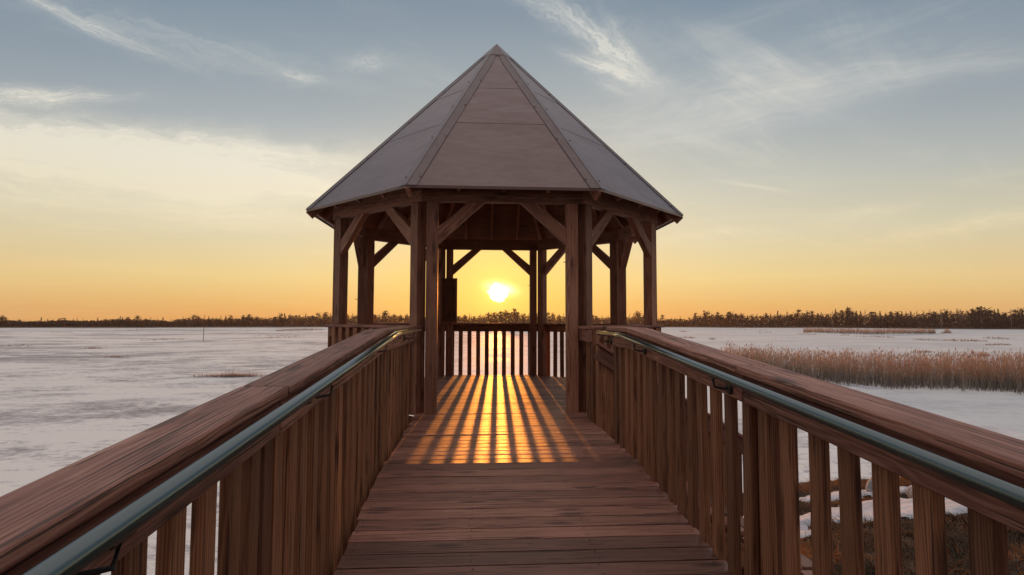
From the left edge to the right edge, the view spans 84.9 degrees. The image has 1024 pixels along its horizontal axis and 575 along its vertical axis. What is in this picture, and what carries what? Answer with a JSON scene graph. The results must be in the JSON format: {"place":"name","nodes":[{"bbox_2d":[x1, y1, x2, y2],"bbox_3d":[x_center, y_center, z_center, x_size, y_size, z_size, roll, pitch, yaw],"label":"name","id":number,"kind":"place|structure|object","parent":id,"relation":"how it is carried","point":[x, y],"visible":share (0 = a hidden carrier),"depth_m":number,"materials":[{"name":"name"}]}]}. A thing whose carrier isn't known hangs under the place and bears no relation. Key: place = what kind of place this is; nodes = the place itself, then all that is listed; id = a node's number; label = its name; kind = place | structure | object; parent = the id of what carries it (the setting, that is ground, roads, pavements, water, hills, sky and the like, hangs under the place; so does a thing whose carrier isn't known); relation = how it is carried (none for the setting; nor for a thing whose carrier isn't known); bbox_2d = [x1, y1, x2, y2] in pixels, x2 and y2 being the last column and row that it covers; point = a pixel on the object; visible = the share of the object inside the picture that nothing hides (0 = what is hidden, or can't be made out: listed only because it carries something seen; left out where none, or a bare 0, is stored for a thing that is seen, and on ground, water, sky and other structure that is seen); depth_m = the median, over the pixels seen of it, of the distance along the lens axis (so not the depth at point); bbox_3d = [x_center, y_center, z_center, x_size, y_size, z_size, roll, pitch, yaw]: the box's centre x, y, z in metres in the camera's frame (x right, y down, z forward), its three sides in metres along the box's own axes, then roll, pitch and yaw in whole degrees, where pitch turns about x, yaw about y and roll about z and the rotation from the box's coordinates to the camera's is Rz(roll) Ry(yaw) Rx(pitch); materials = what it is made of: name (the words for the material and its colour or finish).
{"place":"outdoors","nodes":[
{"label":"outdoors","id":0,"kind":"place"},
{"bbox_2d":[0,322,1023,574],"bbox_3d":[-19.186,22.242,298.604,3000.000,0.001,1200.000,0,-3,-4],"label":"ice","id":1,"kind":"structure","parent":0,"point":[66,398],"depth_m":53.07,"materials":[{"name":"white ice"}]},
{"bbox_2d":[79,346,107,348],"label":"grass tuft","id":2,"kind":"object","parent":1,"relation":"on","point":[95,348],"visible":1,"depth_m":96.37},
{"bbox_2d":[191,366,266,377],"bbox_3d":[-25.084,7.317,50.433,7.321,1.439,2.320,0,-3,-4],"label":"grass tuft","id":3,"kind":"object","parent":1,"relation":"on","point":[229,374],"visible":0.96,"depth_m":50.19,"materials":[{"name":"brown plant"}]},
{"bbox_2d":[1,328,1008,352],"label":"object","id":4,"kind":"object","parent":1,"relation":"on","point":[294,329],"visible":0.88,"depth_m":158.83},
{"bbox_2d":[837,383,890,389],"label":"snow","id":5,"kind":"structure","parent":1,"relation":"on","point":[862,386],"depth_m":43.09,"materials":[{"name":"white snow"}]},
{"bbox_2d":[803,327,935,333],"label":"reed islet","id":6,"kind":"object","parent":1,"relation":"on","point":[893,331],"visible":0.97,"depth_m":227.89,"materials":[{"name":"brown plant"}]},
{"bbox_2d":[723,340,1023,393],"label":"reed bed","id":7,"kind":"object","parent":1,"relation":"on","point":[972,377],"visible":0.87,"depth_m":44.95,"materials":[{"name":"brown plant"}]},
{"bbox_2d":[772,359,1022,365],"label":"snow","id":8,"kind":"structure","parent":1,"relation":"on","point":[898,362],"depth_m":66.30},
{"bbox_2d":[862,333,948,335],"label":"snow","id":9,"kind":"structure","parent":1,"relation":"on","point":[906,334],"depth_m":201.91,"materials":[{"name":"white snow"}]},
{"bbox_2d":[0,324,1023,328],"bbox_3d":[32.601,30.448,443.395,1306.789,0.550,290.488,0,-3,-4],"label":"shore","id":10,"kind":"structure","parent":0,"point":[236,326],"depth_m":355.76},
{"bbox_2d":[0,315,5,326],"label":"pine tree","id":11,"kind":"object","parent":10,"relation":"on","point":[2,321],"visible":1,"depth_m":311.63,"materials":[{"name":"green plant"}]},
{"bbox_2d":[240,315,245,325],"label":"pine tree","id":12,"kind":"object","parent":10,"relation":"on","point":[243,321],"visible":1,"depth_m":344.35,"materials":[{"name":"green plant"}]},
{"bbox_2d":[245,314,253,326],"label":"pine tree","id":13,"kind":"object","parent":10,"relation":"on","point":[248,317],"visible":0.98,"depth_m":349.31,"materials":[{"name":"green plant"}]},
{"bbox_2d":[277,313,282,325],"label":"pine tree","id":14,"kind":"object","parent":10,"relation":"on","point":[280,321],"visible":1,"depth_m":362.69,"materials":[{"name":"green plant"}]},
{"bbox_2d":[313,313,321,325],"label":"pine tree","id":15,"kind":"object","parent":10,"relation":"on","point":[318,318],"visible":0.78,"depth_m":386.81,"materials":[{"name":"green plant"}]},
{"bbox_2d":[322,312,328,325],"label":"pine tree","id":16,"kind":"object","parent":10,"relation":"on","point":[324,314],"visible":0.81,"depth_m":376.95,"materials":[{"name":"green plant"}]},
{"bbox_2d":[380,310,389,322],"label":"pine tree","id":17,"kind":"object","parent":10,"relation":"on","point":[384,313],"visible":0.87,"depth_m":381.49,"materials":[{"name":"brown plant"}]},
{"bbox_2d":[496,311,504,322],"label":"pine tree","id":18,"kind":"object","parent":10,"relation":"on","point":[500,317],"visible":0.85,"depth_m":412.18,"materials":[{"name":"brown plant"}]},
{"bbox_2d":[501,310,510,322],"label":"pine tree","id":19,"kind":"object","parent":10,"relation":"on","point":[504,315],"visible":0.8,"depth_m":418.63,"materials":[{"name":"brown plant"}]},
{"bbox_2d":[0,311,1023,328],"bbox_3d":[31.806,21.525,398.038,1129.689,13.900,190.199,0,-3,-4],"label":"wood","id":20,"kind":"object","parent":10,"relation":"on","point":[919,321],"visible":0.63,"depth_m":382.86,"materials":[{"name":"brown plant"}]},
{"bbox_2d":[512,308,517,322],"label":"pine tree","id":21,"kind":"object","parent":10,"relation":"on","point":[515,314],"visible":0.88,"depth_m":409.83,"materials":[{"name":"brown plant"}]},
{"bbox_2d":[634,311,642,323],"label":"pine tree","id":22,"kind":"object","parent":10,"relation":"on","point":[636,313],"visible":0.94,"depth_m":409.59,"materials":[{"name":"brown plant"}]},
{"bbox_2d":[658,315,665,324],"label":"pine tree","id":23,"kind":"object","parent":10,"relation":"on","point":[662,323],"visible":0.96,"depth_m":406.50,"materials":[{"name":"brown plant"}]},
{"bbox_2d":[700,310,708,326],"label":"spruce tree","id":24,"kind":"object","parent":10,"relation":"on","point":[702,324],"visible":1,"depth_m":403.98,"materials":[{"name":"green plant"}]},
{"bbox_2d":[724,312,734,324],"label":"pine tree","id":25,"kind":"object","parent":10,"relation":"on","point":[729,316],"visible":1,"depth_m":399.23,"materials":[{"name":"brown plant"}]},
{"bbox_2d":[774,311,781,325],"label":"spruce tree","id":26,"kind":"object","parent":10,"relation":"on","point":[777,321],"visible":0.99,"depth_m":398.09,"materials":[{"name":"green plant"}]},
{"bbox_2d":[787,314,796,326],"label":"pine tree","id":27,"kind":"object","parent":10,"relation":"on","point":[790,317],"visible":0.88,"depth_m":413.93,"materials":[{"name":"brown plant"}]},
{"bbox_2d":[795,310,803,326],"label":"pine tree","id":28,"kind":"object","parent":10,"relation":"on","point":[797,322],"visible":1,"depth_m":400.86,"materials":[{"name":"brown plant"}]},
{"bbox_2d":[803,310,812,326],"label":"pine tree","id":29,"kind":"object","parent":10,"relation":"on","point":[806,314],"visible":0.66,"depth_m":417.67,"materials":[{"name":"brown plant"}]},
{"bbox_2d":[813,313,820,326],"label":"pine tree","id":30,"kind":"object","parent":10,"relation":"on","point":[817,315],"visible":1,"depth_m":398.38,"materials":[{"name":"brown plant"}]},
{"bbox_2d":[823,314,830,326],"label":"pine tree","id":31,"kind":"object","parent":10,"relation":"on","point":[826,318],"visible":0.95,"depth_m":410.24,"materials":[{"name":"brown plant"}]},
{"bbox_2d":[833,309,838,326],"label":"spruce tree","id":32,"kind":"object","parent":10,"relation":"on","point":[834,317],"visible":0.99,"depth_m":400.82,"materials":[{"name":"green plant"}]},
{"bbox_2d":[834,310,846,324],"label":"pine tree","id":33,"kind":"object","parent":10,"relation":"on","point":[841,314],"visible":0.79,"depth_m":407.79,"materials":[{"name":"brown plant"}]},
{"bbox_2d":[667,325,1023,328],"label":"shore reeds","id":34,"kind":"object","parent":10,"relation":"on","point":[876,327],"visible":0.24,"depth_m":384.71,"materials":[{"name":"brown plant"}]},
{"bbox_2d":[845,307,850,325],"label":"spruce tree","id":35,"kind":"object","parent":10,"relation":"on","point":[847,321],"visible":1,"depth_m":393.60,"materials":[{"name":"green plant"}]},
{"bbox_2d":[843,307,852,325],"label":"pine tree","id":36,"kind":"object","parent":10,"relation":"on","point":[851,313],"visible":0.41,"depth_m":412.08,"materials":[{"name":"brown plant"}]},
{"bbox_2d":[853,311,859,326],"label":"spruce tree","id":37,"kind":"object","parent":10,"relation":"on","point":[855,319],"visible":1,"depth_m":393.10,"materials":[{"name":"green plant"}]},
{"bbox_2d":[868,312,877,326],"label":"pine tree","id":38,"kind":"object","parent":10,"relation":"on","point":[871,318],"visible":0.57,"depth_m":394.99,"materials":[{"name":"brown plant"}]},
{"bbox_2d":[872,312,879,326],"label":"spruce tree","id":39,"kind":"object","parent":10,"relation":"on","point":[875,317],"visible":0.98,"depth_m":383.42,"materials":[{"name":"green plant"}]},
{"bbox_2d":[877,311,883,327],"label":"spruce tree","id":40,"kind":"object","parent":10,"relation":"on","point":[880,324],"visible":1,"depth_m":378.88,"materials":[{"name":"brown plant"}]},
{"bbox_2d":[883,313,889,326],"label":"spruce tree","id":41,"kind":"object","parent":10,"relation":"on","point":[885,315],"visible":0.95,"depth_m":382.14,"materials":[{"name":"brown plant"}]},
{"bbox_2d":[886,311,893,325],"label":"pine tree","id":42,"kind":"object","parent":10,"relation":"on","point":[890,313],"visible":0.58,"depth_m":401.04,"materials":[{"name":"brown plant"}]},
{"bbox_2d":[894,312,901,326],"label":"spruce tree","id":43,"kind":"object","parent":10,"relation":"on","point":[897,317],"visible":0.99,"depth_m":375.47,"materials":[{"name":"brown plant"}]},
{"bbox_2d":[891,311,906,326],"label":"pine tree","id":44,"kind":"object","parent":10,"relation":"on","point":[895,314],"visible":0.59,"depth_m":381.52,"materials":[{"name":"brown plant"}]},
{"bbox_2d":[928,311,941,326],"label":"pine tree","id":45,"kind":"object","parent":10,"relation":"on","point":[935,316],"visible":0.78,"depth_m":370.59,"materials":[{"name":"brown plant"}]},
{"bbox_2d":[939,309,952,327],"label":"pine tree","id":46,"kind":"object","parent":10,"relation":"on","point":[946,312],"visible":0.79,"depth_m":373.18,"materials":[{"name":"brown plant"}]},
{"bbox_2d":[969,310,984,327],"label":"pine tree","id":47,"kind":"object","parent":10,"relation":"on","point":[975,320],"visible":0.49,"depth_m":362.75,"materials":[{"name":"brown plant"}]},
{"bbox_2d":[971,306,989,328],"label":"pine tree","id":48,"kind":"object","parent":10,"relation":"on","point":[977,314],"visible":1,"depth_m":353.28,"materials":[{"name":"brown plant"}]},
{"bbox_2d":[978,307,993,327],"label":"pine tree","id":49,"kind":"object","parent":10,"relation":"on","point":[985,320],"visible":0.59,"depth_m":360.40,"materials":[{"name":"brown plant"}]},
{"bbox_2d":[986,309,995,327],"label":"pine tree","id":50,"kind":"object","parent":10,"relation":"on","point":[988,319],"visible":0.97,"depth_m":354.37,"materials":[{"name":"brown plant"}]},
{"bbox_2d":[997,312,1009,328],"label":"pine tree","id":51,"kind":"object","parent":10,"relation":"on","point":[1006,322],"visible":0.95,"depth_m":356.20,"materials":[{"name":"brown plant"}]},
{"bbox_2d":[1009,309,1022,325],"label":"pine tree","id":52,"kind":"object","parent":10,"relation":"on","point":[1015,314],"visible":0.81,"depth_m":361.45,"materials":[{"name":"brown plant"}]},
{"bbox_2d":[1017,308,1023,327],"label":"pine tree","id":53,"kind":"object","parent":10,"relation":"on","point":[1020,310],"visible":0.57,"depth_m":366.14,"materials":[{"name":"brown plant"}]},
{"bbox_2d":[0,0,1023,323],"label":"sky","id":54,"kind":"structure","parent":0,"point":[167,159],"materials":[{"name":"blue"}]},
{"bbox_2d":[725,476,1023,574],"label":"ground","id":55,"kind":"structure","parent":0,"point":[907,539],"depth_m":9.21,"materials":[{"name":"brown plant"}]},
{"bbox_2d":[334,413,732,574],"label":"boardwalk","id":56,"kind":"structure","parent":55,"relation":"on","point":[524,494],"depth_m":3.75,"materials":[{"name":"brown wood"}]},
{"bbox_2d":[306,44,682,430],"bbox_3d":[-0.285,1.009,9.597,5.764,10.662,5.764,0,-3,-4],"label":"gazebo","id":57,"kind":"object","parent":56,"relation":"on","point":[496,147],"visible":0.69,"depth_m":8.14,"materials":[{"name":"brown wood"}]},
{"bbox_2d":[0,326,421,574],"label":"railing","id":58,"kind":"object","parent":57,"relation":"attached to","point":[292,458],"visible":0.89,"depth_m":1.86,"materials":[{"name":"brown wood"}]},
{"bbox_2d":[438,278,456,322],"bbox_3d":[-1.471,0.276,11.886,0.610,0.953,0.060,0,-3,-4],"label":"notice board","id":59,"kind":"object","parent":57,"relation":"on","point":[449,300],"visible":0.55,"depth_m":11.88,"materials":[{"name":"brown wood"}]},
{"bbox_2d":[578,326,601,423],"bbox_3d":[0.947,1.148,6.817,0.190,1.352,0.610,0,-3,-4],"label":"stub railing","id":60,"kind":"object","parent":57,"relation":"attached to","point":[587,334],"visible":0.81,"depth_m":6.58,"materials":[{"name":"brown wood"}]},
{"bbox_2d":[596,327,1023,574],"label":"railing","id":61,"kind":"object","parent":56,"relation":"on","point":[976,471],"visible":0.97,"depth_m":2.40,"materials":[{"name":"brown wood"}]},
{"bbox_2d":[743,469,967,537],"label":"snow","id":62,"kind":"structure","parent":55,"relation":"on","point":[906,506],"depth_m":12.38,"materials":[{"name":"white snow"}]},
{"bbox_2d":[866,477,871,491],"bbox_3d":[10.199,5.598,15.601,0.589,0.755,0.602,2,-4,-25],"label":"boulder","id":63,"kind":"object","parent":55,"relation":"on","point":[869,486],"visible":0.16,"depth_m":15.57,"materials":[{"name":"stone"}]},
{"bbox_2d":[905,486,912,498],"bbox_3d":[10.109,5.136,13.818,0.547,0.489,0.622,1,-3,-8],"label":"boulder","id":64,"kind":"object","parent":55,"relation":"on","point":[908,491],"visible":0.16,"depth_m":13.91,"materials":[{"name":"stone"}]}
]}

